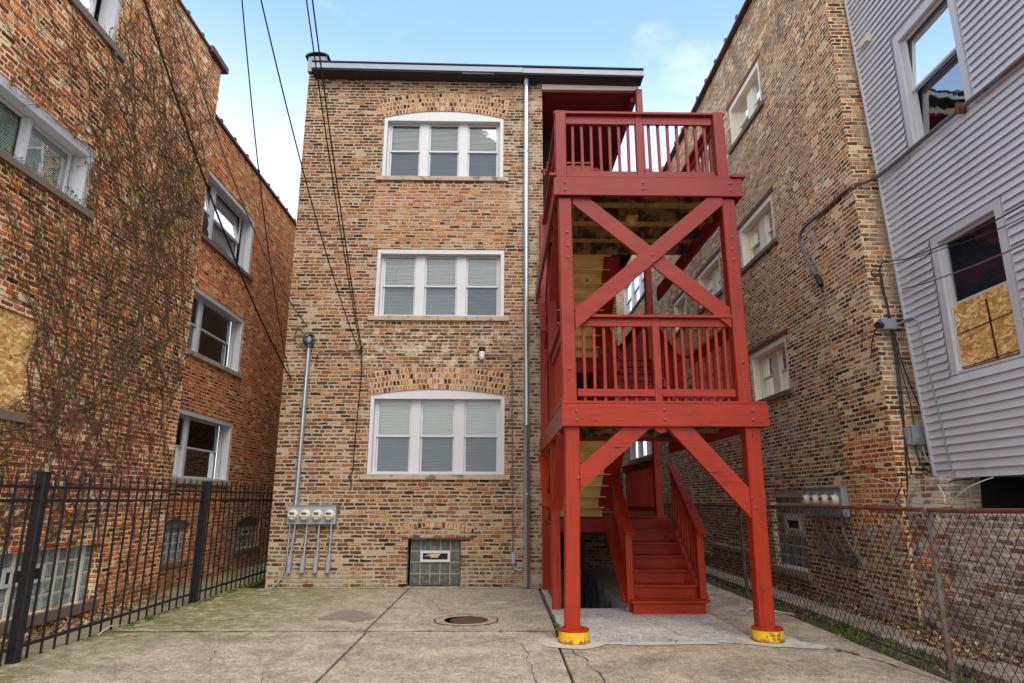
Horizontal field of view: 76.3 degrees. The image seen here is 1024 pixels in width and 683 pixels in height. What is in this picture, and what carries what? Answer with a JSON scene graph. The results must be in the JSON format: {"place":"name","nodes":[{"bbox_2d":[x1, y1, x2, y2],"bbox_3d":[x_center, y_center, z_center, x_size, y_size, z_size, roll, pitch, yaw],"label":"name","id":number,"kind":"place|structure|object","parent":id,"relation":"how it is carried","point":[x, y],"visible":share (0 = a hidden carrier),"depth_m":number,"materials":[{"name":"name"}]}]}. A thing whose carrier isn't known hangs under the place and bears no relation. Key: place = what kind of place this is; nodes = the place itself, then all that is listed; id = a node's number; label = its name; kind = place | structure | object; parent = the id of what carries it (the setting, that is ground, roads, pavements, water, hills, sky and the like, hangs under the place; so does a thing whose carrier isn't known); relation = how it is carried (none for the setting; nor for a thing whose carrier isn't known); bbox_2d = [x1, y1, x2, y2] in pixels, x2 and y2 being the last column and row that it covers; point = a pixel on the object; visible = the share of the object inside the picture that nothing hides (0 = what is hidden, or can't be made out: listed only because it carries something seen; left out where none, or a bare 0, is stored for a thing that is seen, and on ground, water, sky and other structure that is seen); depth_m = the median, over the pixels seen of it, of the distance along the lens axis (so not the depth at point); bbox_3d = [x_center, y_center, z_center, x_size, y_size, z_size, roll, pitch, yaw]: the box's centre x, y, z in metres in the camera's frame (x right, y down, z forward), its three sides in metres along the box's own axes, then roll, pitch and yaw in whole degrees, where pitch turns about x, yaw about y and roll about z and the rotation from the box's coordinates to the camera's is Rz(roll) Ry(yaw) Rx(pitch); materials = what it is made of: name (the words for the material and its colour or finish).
{"place":"outdoors","nodes":[
{"label":"outdoors","id":0,"kind":"place"},
{"bbox_2d":[0,562,266,664],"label":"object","id":1,"kind":"structure","parent":0,"point":[47,645],"depth_m":10.01,"materials":[{"name":"plant"}]},
{"bbox_2d":[181,0,744,474],"label":"sky","id":2,"kind":"structure","parent":0,"point":[676,43],"materials":[{"name":"blue"}]},
{"bbox_2d":[252,539,990,682],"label":"ground","id":3,"kind":"structure","parent":0,"point":[893,655],"depth_m":8.30,"materials":[{"name":"soil"}]},
{"bbox_2d":[0,0,295,638],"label":"red brick building","id":4,"kind":"structure","parent":3,"relation":"on","point":[237,399],"depth_m":10.78,"materials":[{"name":"brick"}]},
{"bbox_2d":[0,544,93,619],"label":"glass block window","id":5,"kind":"structure","parent":4,"relation":"in","point":[48,560],"depth_m":8.81,"materials":[{"name":"grey glass"}]},
{"bbox_2d":[0,73,94,219],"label":"window","id":6,"kind":"structure","parent":4,"relation":"in","point":[32,136],"depth_m":8.75,"materials":[{"name":"white paint"}]},
{"bbox_2d":[70,0,126,62],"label":"window","id":7,"kind":"structure","parent":4,"relation":"in","point":[108,11],"depth_m":10.05,"materials":[{"name":"white paint"}]},
{"bbox_2d":[0,0,219,598],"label":"climbing vine","id":8,"kind":"object","parent":4,"relation":"attached to","point":[163,221],"visible":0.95,"depth_m":9.95,"materials":[{"name":"brown plant"}]},
{"bbox_2d":[162,527,183,561],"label":"glass block window","id":9,"kind":"structure","parent":4,"relation":"in","point":[174,531],"depth_m":12.74,"materials":[{"name":"grey glass"}]},
{"bbox_2d":[171,408,232,485],"bbox_3d":[-6.847,2.262,13.679,0.750,1.446,3.220,0,-14,-1],"label":"window","id":10,"kind":"structure","parent":4,"relation":"in","point":[197,439],"depth_m":14.20,"materials":[{"name":"white paint"}]},
{"bbox_2d":[202,213,208,236],"bbox_3d":[-6.598,-2.530,13.846,0.140,0.580,0.460,0,-14,-1],"label":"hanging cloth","id":11,"kind":"object","parent":4,"relation":"hanging from","point":[205,225],"visible":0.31,"depth_m":13.88,"materials":[{"name":"grey fabric"}]},
{"bbox_2d":[187,286,243,378],"bbox_3d":[-6.843,-0.192,14.294,0.750,1.446,3.260,0,-14,-1],"label":"window","id":12,"kind":"structure","parent":4,"relation":"in","point":[209,332],"depth_m":14.83,"materials":[{"name":"white paint"}]},
{"bbox_2d":[201,170,254,280],"bbox_3d":[-6.839,-2.673,14.906,0.750,1.596,3.280,0,-14,-1],"label":"window","id":13,"kind":"structure","parent":4,"relation":"in","point":[231,214],"depth_m":15.47,"materials":[{"name":"white paint"}]},
{"bbox_2d":[235,523,254,547],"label":"glass block window","id":14,"kind":"structure","parent":4,"relation":"in","point":[239,525],"depth_m":16.28,"materials":[{"name":"grey glass"}]},
{"bbox_2d":[0,588,571,682],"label":"parking pad","id":15,"kind":"object","parent":3,"relation":"on","point":[343,651],"visible":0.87,"depth_m":7.37,"materials":[{"name":"concrete"}]},
{"bbox_2d":[97,625,122,635],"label":"garden wire","id":16,"kind":"object","parent":15,"relation":"on","point":[108,627],"visible":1,"depth_m":7.96,"materials":[{"name":"grey"}]},
{"bbox_2d":[0,467,272,666],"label":"iron fence","id":17,"kind":"object","parent":15,"relation":"on","point":[39,500],"visible":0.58,"depth_m":8.04,"materials":[{"name":"black metal"}]},
{"bbox_2d":[318,610,375,621],"bbox_3d":[-2.254,3.863,9.175,0.793,0.001,0.819,-4,-14,18],"label":"dark patch","id":18,"kind":"object","parent":15,"relation":"on","point":[352,616],"visible":1,"depth_m":9.12,"materials":[{"name":"grey concrete"}]},
{"bbox_2d":[433,614,498,625],"bbox_3d":[-0.625,3.786,8.860,0.896,0.004,0.896,0,-14,-1],"label":"manhole cover","id":19,"kind":"object","parent":15,"relation":"on","point":[465,620],"visible":1,"depth_m":8.82,"materials":[{"name":"metal"}]},
{"bbox_2d":[83,580,858,654],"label":"grass","id":20,"kind":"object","parent":15,"relation":"on","point":[553,617],"visible":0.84,"depth_m":8.88,"materials":[{"name":"green plant"}]},
{"bbox_2d":[104,591,946,682],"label":"pavement crack","id":21,"kind":"object","parent":15,"relation":"on","point":[399,643],"visible":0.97,"depth_m":8.06,"materials":[{"name":"grey concrete"}]},
{"bbox_2d":[265,52,643,594],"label":"brick apartment building","id":22,"kind":"structure","parent":3,"relation":"on","point":[441,179],"depth_m":13.26,"materials":[{"name":"brown brick"}]},
{"bbox_2d":[143,0,291,378],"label":"overhead cable","id":23,"kind":"object","parent":22,"relation":"attached to","point":[177,102],"visible":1,"depth_m":9.89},
{"bbox_2d":[241,0,288,371],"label":"overhead cable","id":24,"kind":"object","parent":22,"relation":"attached to","point":[259,174],"visible":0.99,"depth_m":9.81,"materials":[{"name":"black rubber"}]},
{"bbox_2d":[269,505,338,589],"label":"electric meter bank","id":25,"kind":"structure","parent":22,"relation":"attached to","point":[312,514],"depth_m":12.12,"materials":[{"name":"metal"}]},
{"bbox_2d":[293,325,314,504],"bbox_3d":[-4.133,1.372,12.650,0.436,3.501,0.231,0,-14,-1],"label":"service mast","id":26,"kind":"object","parent":22,"relation":"attached to","point":[309,343],"visible":1,"depth_m":12.67,"materials":[{"name":"metal"}]},
{"bbox_2d":[173,0,307,326],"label":"overhead cable","id":27,"kind":"object","parent":26,"relation":"attached to","point":[225,156],"visible":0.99,"depth_m":9.79,"materials":[{"name":"black rubber"}]},
{"bbox_2d":[355,341,366,355],"bbox_3d":[-3.023,0.135,13.049,0.225,0.301,0.076,0,-14,-1],"label":"cable knot","id":28,"kind":"object","parent":22,"relation":"attached to","point":[360,348],"visible":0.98,"depth_m":13.03,"materials":[{"name":"black rubber"}]},
{"bbox_2d":[260,0,356,345],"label":"overhead cable","id":29,"kind":"object","parent":28,"relation":"attached to","point":[301,162],"visible":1,"depth_m":9.94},
{"bbox_2d":[306,0,359,344],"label":"overhead cable","id":30,"kind":"object","parent":28,"relation":"attached to","point":[329,160],"visible":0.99,"depth_m":10.05,"materials":[{"name":"black rubber"}]},
{"bbox_2d":[312,0,361,350],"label":"overhead cable","id":31,"kind":"object","parent":28,"relation":"attached to","point":[334,163],"visible":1,"depth_m":10.03,"materials":[{"name":"black rubber"}]},
{"bbox_2d":[315,350,358,368],"bbox_3d":[-3.489,0.352,12.996,0.842,0.388,0.018,0,-14,-1],"label":"branch cable","id":32,"kind":"object","parent":28,"relation":"attached to","point":[331,351],"visible":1,"depth_m":13.02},
{"bbox_2d":[349,353,361,488],"bbox_3d":[-3.052,1.505,12.724,0.137,2.701,0.020,0,-14,-1],"label":"hanging cable","id":33,"kind":"object","parent":28,"relation":"hanging from","point":[356,422],"visible":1,"depth_m":12.70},
{"bbox_2d":[360,390,509,479],"bbox_3d":[-1.479,1.875,13.011,2.860,1.751,0.720,0,-14,-1],"label":"window","id":34,"kind":"structure","parent":22,"relation":"in","point":[414,434],"depth_m":12.89,"materials":[{"name":"white paint"}]},
{"bbox_2d":[410,539,460,584],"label":"glass block window","id":35,"kind":"structure","parent":22,"relation":"in","point":[433,561],"depth_m":12.24,"materials":[{"name":"glass"}]},
{"bbox_2d":[368,249,508,320],"bbox_3d":[-1.493,-1.099,13.732,2.860,1.551,0.720,0,-14,-1],"label":"window","id":36,"kind":"structure","parent":22,"relation":"in","point":[412,284],"depth_m":13.63,"materials":[{"name":"white paint"}]},
{"bbox_2d":[376,112,507,181],"bbox_3d":[-1.503,-4.189,14.481,2.830,1.691,0.720,0,-14,-1],"label":"window","id":37,"kind":"structure","parent":22,"relation":"in","point":[421,146],"depth_m":14.37,"materials":[{"name":"white paint"}]},
{"bbox_2d":[479,347,484,359],"bbox_3d":[-0.600,0.242,13.024,0.130,0.255,0.155,0,-14,-1],"label":"wall lamp","id":38,"kind":"object","parent":22,"relation":"attached to","point":[481,353],"visible":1,"depth_m":12.97,"materials":[{"name":"white glass"}]},
{"bbox_2d":[485,354,513,551],"bbox_3d":[-0.255,2.107,12.624,0.577,3.813,0.032,0,-14,-1],"label":"lamp conduit","id":39,"kind":"object","parent":22,"relation":"attached to","point":[512,431],"visible":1,"depth_m":12.79,"materials":[{"name":"grey metal"}]},
{"bbox_2d":[511,552,522,570],"bbox_3d":[0.094,4.100,12.144,0.222,0.326,0.070,0,-14,-1],"label":"outlet box","id":40,"kind":"object","parent":22,"relation":"attached to","point":[513,558],"visible":1,"depth_m":12.11,"materials":[{"name":"grey metal"}]},
{"bbox_2d":[561,545,583,568],"bbox_3d":[1.295,5.886,15.453,0.842,2.046,0.040,0,-14,-1],"label":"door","id":41,"kind":"structure","parent":22,"relation":"in","point":[562,546],"depth_m":15.61,"materials":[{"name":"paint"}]},
{"bbox_2d":[0,563,1023,682],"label":"leaf litter","id":42,"kind":"object","parent":3,"relation":"on","point":[87,619],"visible":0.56,"depth_m":8.27,"materials":[{"name":"plant"}]},
{"bbox_2d":[561,569,625,607],"bbox_3d":[1.216,5.537,12.418,1.230,1.694,5.940,0,-14,-1],"label":"stair pit","id":43,"kind":"object","parent":3,"relation":"in","point":[594,593],"visible":0.16,"depth_m":13.70,"materials":[{"name":"concrete"}]},
{"bbox_2d":[541,569,746,641],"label":"porch slab","id":44,"kind":"structure","parent":3,"relation":"on","point":[612,624],"depth_m":8.58,"materials":[{"name":"concrete"}]},
{"bbox_2d":[536,89,775,627],"bbox_3d":[1.774,-0.684,12.659,2.685,10.500,8.280,0,-14,-1],"label":"wooden porch","id":45,"kind":"object","parent":44,"relation":"on","point":[591,241],"visible":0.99,"depth_m":9.00,"materials":[{"name":"red paint"}]},
{"bbox_2d":[625,215,638,225],"bbox_3d":[1.758,-1.756,9.533,0.160,0.140,0.160,0,-14,-1],"label":"porch lamp","id":46,"kind":"object","parent":45,"relation":"attached to","point":[631,220],"visible":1,"depth_m":9.48,"materials":[{"name":"yellow glass"}]},
{"bbox_2d":[616,0,931,635],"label":"tan brick building","id":47,"kind":"structure","parent":3,"relation":"on","point":[780,90],"depth_m":12.01,"materials":[{"name":"brick"}]},
{"bbox_2d":[624,273,643,313],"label":"window","id":48,"kind":"structure","parent":47,"relation":"in","point":[634,292],"depth_m":28.20,"materials":[{"name":"white glass"}]},
{"bbox_2d":[628,441,651,462],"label":"window","id":49,"kind":"structure","parent":47,"relation":"in","point":[639,450],"depth_m":26.69,"materials":[{"name":"white plastic"}]},
{"bbox_2d":[674,293,686,336],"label":"window","id":50,"kind":"structure","parent":47,"relation":"in","point":[680,304],"depth_m":20.92,"materials":[{"name":"beige glass"}]},
{"bbox_2d":[700,146,709,171],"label":"window","id":51,"kind":"structure","parent":47,"relation":"in","point":[707,146],"depth_m":18.33,"materials":[{"name":"beige paint"}]},
{"bbox_2d":[697,253,723,314],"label":"window","id":52,"kind":"structure","parent":47,"relation":"in","point":[709,278],"depth_m":17.80,"materials":[{"name":"beige paint"}]},
{"bbox_2d":[705,371,724,400],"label":"window","id":53,"kind":"structure","parent":47,"relation":"in","point":[722,371],"depth_m":17.03,"materials":[{"name":"beige paint"}]},
{"bbox_2d":[728,60,764,154],"bbox_3d":[5.738,-5.441,15.198,0.760,1.196,2.140,0,-14,-1],"label":"window","id":54,"kind":"structure","parent":47,"relation":"in","point":[748,102],"depth_m":15.35,"materials":[{"name":"beige paint"}]},
{"bbox_2d":[739,194,778,275],"bbox_3d":[5.733,-2.341,14.446,0.760,1.136,2.140,0,-14,-1],"label":"window","id":55,"kind":"structure","parent":47,"relation":"in","point":[760,228],"depth_m":14.59,"materials":[{"name":"beige paint"}]},
{"bbox_2d":[750,335,793,402],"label":"window","id":56,"kind":"structure","parent":47,"relation":"in","point":[769,364],"depth_m":13.87,"materials":[{"name":"beige paint"}]},
{"bbox_2d":[738,469,844,477],"bbox_3d":[5.357,2.873,14.035,0.027,0.270,7.151,0,-14,-1],"label":"grey wire","id":57,"kind":"object","parent":47,"relation":"attached to","point":[804,476],"visible":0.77,"depth_m":11.96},
{"bbox_2d":[776,497,808,568],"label":"glass block window","id":58,"kind":"structure","parent":47,"relation":"in","point":[779,500],"depth_m":12.74,"materials":[{"name":"grey glass"}]},
{"bbox_2d":[801,486,860,566],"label":"side meter bank","id":59,"kind":"structure","parent":47,"relation":"attached to","point":[825,495],"depth_m":10.76,"materials":[{"name":"grey metal"}]},
{"bbox_2d":[842,474,905,512],"bbox_3d":[5.377,2.270,9.773,0.067,0.574,1.520,1,-14,-3],"label":"white wire","id":60,"kind":"object","parent":47,"relation":"attached to","point":[876,479],"visible":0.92,"depth_m":9.59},
{"bbox_2d":[847,468,910,506],"bbox_3d":[5.391,2.189,9.647,0.247,0.624,1.387,3,-14,-12],"label":"tangled wire","id":61,"kind":"object","parent":47,"relation":"attached to","point":[876,468],"visible":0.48,"depth_m":9.69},
{"bbox_2d":[871,318,896,353],"bbox_3d":[5.479,-0.099,9.562,0.346,0.483,0.388,-3,-14,14],"label":"junction box","id":62,"kind":"object","parent":47,"relation":"attached to","point":[885,324],"visible":1,"depth_m":9.57,"materials":[{"name":"grey metal"}]},
{"bbox_2d":[879,268,907,492],"bbox_3d":[5.563,0.498,9.443,0.132,3.301,0.024,0,-14,-1],"label":"corner cable","id":63,"kind":"object","parent":47,"relation":"attached to","point":[899,382],"visible":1,"depth_m":9.41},
{"bbox_2d":[887,313,911,474],"bbox_3d":[5.558,0.912,9.343,0.076,2.752,0.016,0,-14,-1],"label":"corner cable","id":64,"kind":"object","parent":47,"relation":"attached to","point":[899,395],"visible":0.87,"depth_m":9.38,"materials":[{"name":"black rubber"}]},
{"bbox_2d":[886,297,913,424],"bbox_3d":[5.657,0.261,9.503,0.152,1.910,0.014,0,-14,-1],"label":"corner cable","id":65,"kind":"object","parent":47,"relation":"attached to","point":[904,382],"visible":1,"depth_m":9.41,"materials":[{"name":"black rubber"}]},
{"bbox_2d":[881,274,919,407],"bbox_3d":[5.724,0.088,9.529,0.345,2.263,0.090,-4,-14,16],"label":"corner cable","id":66,"kind":"object","parent":47,"relation":"attached to","point":[898,348],"visible":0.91,"depth_m":9.51,"materials":[{"name":"black rubber"}]},
{"bbox_2d":[895,478,906,506],"bbox_3d":[5.400,2.107,9.066,0.147,0.410,0.039,-5,-15,21],"label":"tangled wire","id":67,"kind":"object","parent":47,"relation":"attached to","point":[899,492],"visible":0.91,"depth_m":9.06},
{"bbox_2d":[798,54,1023,287],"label":"power cable","id":68,"kind":"object","parent":47,"relation":"attached to","point":[960,107],"visible":1,"depth_m":9.20,"materials":[{"name":"rubber"}]},
{"bbox_2d":[904,426,926,445],"bbox_3d":[5.742,1.326,9.187,0.350,0.270,0.175,0,-14,-1],"label":"utility box","id":69,"kind":"object","parent":47,"relation":"attached to","point":[915,435],"visible":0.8,"depth_m":9.13,"materials":[{"name":"metal"}]},
{"bbox_2d":[913,427,926,442],"bbox_3d":[5.763,1.309,9.113,0.270,0.230,0.023,0,-14,-1],"label":"door","id":70,"kind":"structure","parent":69,"relation":"in","point":[919,433],"depth_m":9.12,"materials":[{"name":"grey metal"}]},
{"bbox_2d":[914,445,932,474],"bbox_3d":[5.766,1.642,9.044,0.256,0.414,0.056,-6,-15,22],"label":"tangled wire","id":71,"kind":"object","parent":69,"relation":"hanging from","point":[921,464],"visible":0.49,"depth_m":9.06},
{"bbox_2d":[921,445,932,475],"bbox_3d":[5.795,1.652,9.029,0.136,0.440,0.098,-3,-14,13],"label":"tangled wire","id":72,"kind":"object","parent":69,"relation":"hanging from","point":[926,457],"visible":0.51,"depth_m":9.06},
{"bbox_2d":[879,204,1023,267],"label":"drop cable","id":73,"kind":"object","parent":47,"relation":"attached to","point":[1022,205],"visible":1,"depth_m":7.70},
{"bbox_2d":[880,216,1023,269],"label":"drop cable","id":74,"kind":"object","parent":47,"relation":"attached to","point":[958,243],"visible":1,"depth_m":7.70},
{"bbox_2d":[632,502,1023,682],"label":"chain link fence","id":75,"kind":"object","parent":3,"relation":"on","point":[928,512],"visible":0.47,"depth_m":7.16,"materials":[{"name":"metal"}]},
{"bbox_2d":[905,475,1023,668],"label":"house foundation","id":76,"kind":"object","parent":3,"relation":"on","point":[994,492],"visible":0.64,"depth_m":7.94,"materials":[{"name":"brick"}]},
{"bbox_2d":[844,0,1023,477],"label":"grey siding house","id":77,"kind":"structure","parent":76,"relation":"on","point":[923,67],"depth_m":8.46,"materials":[{"name":"plastic"}]},
{"bbox_2d":[896,317,956,476],"bbox_3d":[5.683,0.731,8.982,0.054,2.241,0.758,1,-14,-4],"label":"siding conduit","id":78,"kind":"object","parent":77,"relation":"attached to","point":[934,392],"visible":1,"depth_m":8.79,"materials":[{"name":"metal"}]},
{"bbox_2d":[892,0,972,147],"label":"window","id":79,"kind":"structure","parent":77,"relation":"in","point":[930,55],"depth_m":9.13,"materials":[{"name":"white paint"}]},
{"bbox_2d":[902,243,1023,289],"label":"drop cable","id":80,"kind":"object","parent":77,"relation":"attached to","point":[968,267],"visible":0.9,"depth_m":7.57,"materials":[{"name":"black rubber"}]},
{"bbox_2d":[930,197,1023,375],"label":"window","id":81,"kind":"structure","parent":77,"relation":"in","point":[983,319],"depth_m":8.15,"materials":[{"name":"white paint"}]},
{"bbox_2d":[916,466,973,482],"bbox_3d":[5.670,1.756,8.536,0.085,0.283,1.026,0,-14,-1],"label":"tangled wire","id":82,"kind":"object","parent":76,"relation":"attached to","point":[949,481],"visible":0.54,"depth_m":8.31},
{"bbox_2d":[938,477,993,503],"bbox_3d":[5.501,1.826,8.041,0.135,0.352,1.107,0,-14,-1],"label":"tangled wire","id":83,"kind":"object","parent":76,"relation":"attached to","point":[963,490],"visible":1,"depth_m":7.89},
{"bbox_2d":[558,583,951,682],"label":"walkway","id":84,"kind":"structure","parent":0,"point":[721,662],"depth_m":6.64,"materials":[{"name":"concrete"}]},
{"bbox_2d":[483,601,828,648],"bbox_3d":[1.006,3.631,8.203,5.155,0.002,2.269,-10,-17,37],"label":"cement patch","id":85,"kind":"object","parent":84,"relation":"on","point":[744,639],"visible":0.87,"depth_m":7.43,"materials":[{"name":"grey concrete"}]},
{"bbox_2d":[558,626,589,644],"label":"concrete pier","id":86,"kind":"structure","parent":85,"relation":"on","point":[574,636],"depth_m":7.39,"materials":[{"name":"yellow concrete"}]},
{"bbox_2d":[751,625,784,643],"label":"concrete pier","id":87,"kind":"structure","parent":85,"relation":"on","point":[770,635],"depth_m":7.48,"materials":[{"name":"yellow concrete"}]},
{"bbox_2d":[746,608,793,614],"bbox_3d":[3.776,3.945,9.529,0.656,0.040,0.197,-6,-15,25],"label":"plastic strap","id":88,"kind":"object","parent":84,"relation":"on","point":[774,610],"visible":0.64,"depth_m":9.49,"materials":[{"name":"white plastic"}]},
{"bbox_2d":[707,573,989,682],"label":"weeds","id":89,"kind":"object","parent":84,"relation":"on","point":[784,608],"visible":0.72,"depth_m":7.80,"materials":[{"name":"green plant"}]},
{"bbox_2d":[705,566,1023,682],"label":"side path","id":90,"kind":"structure","parent":0,"point":[1000,669],"depth_m":8.00,"materials":[{"name":"concrete"}]}
]}

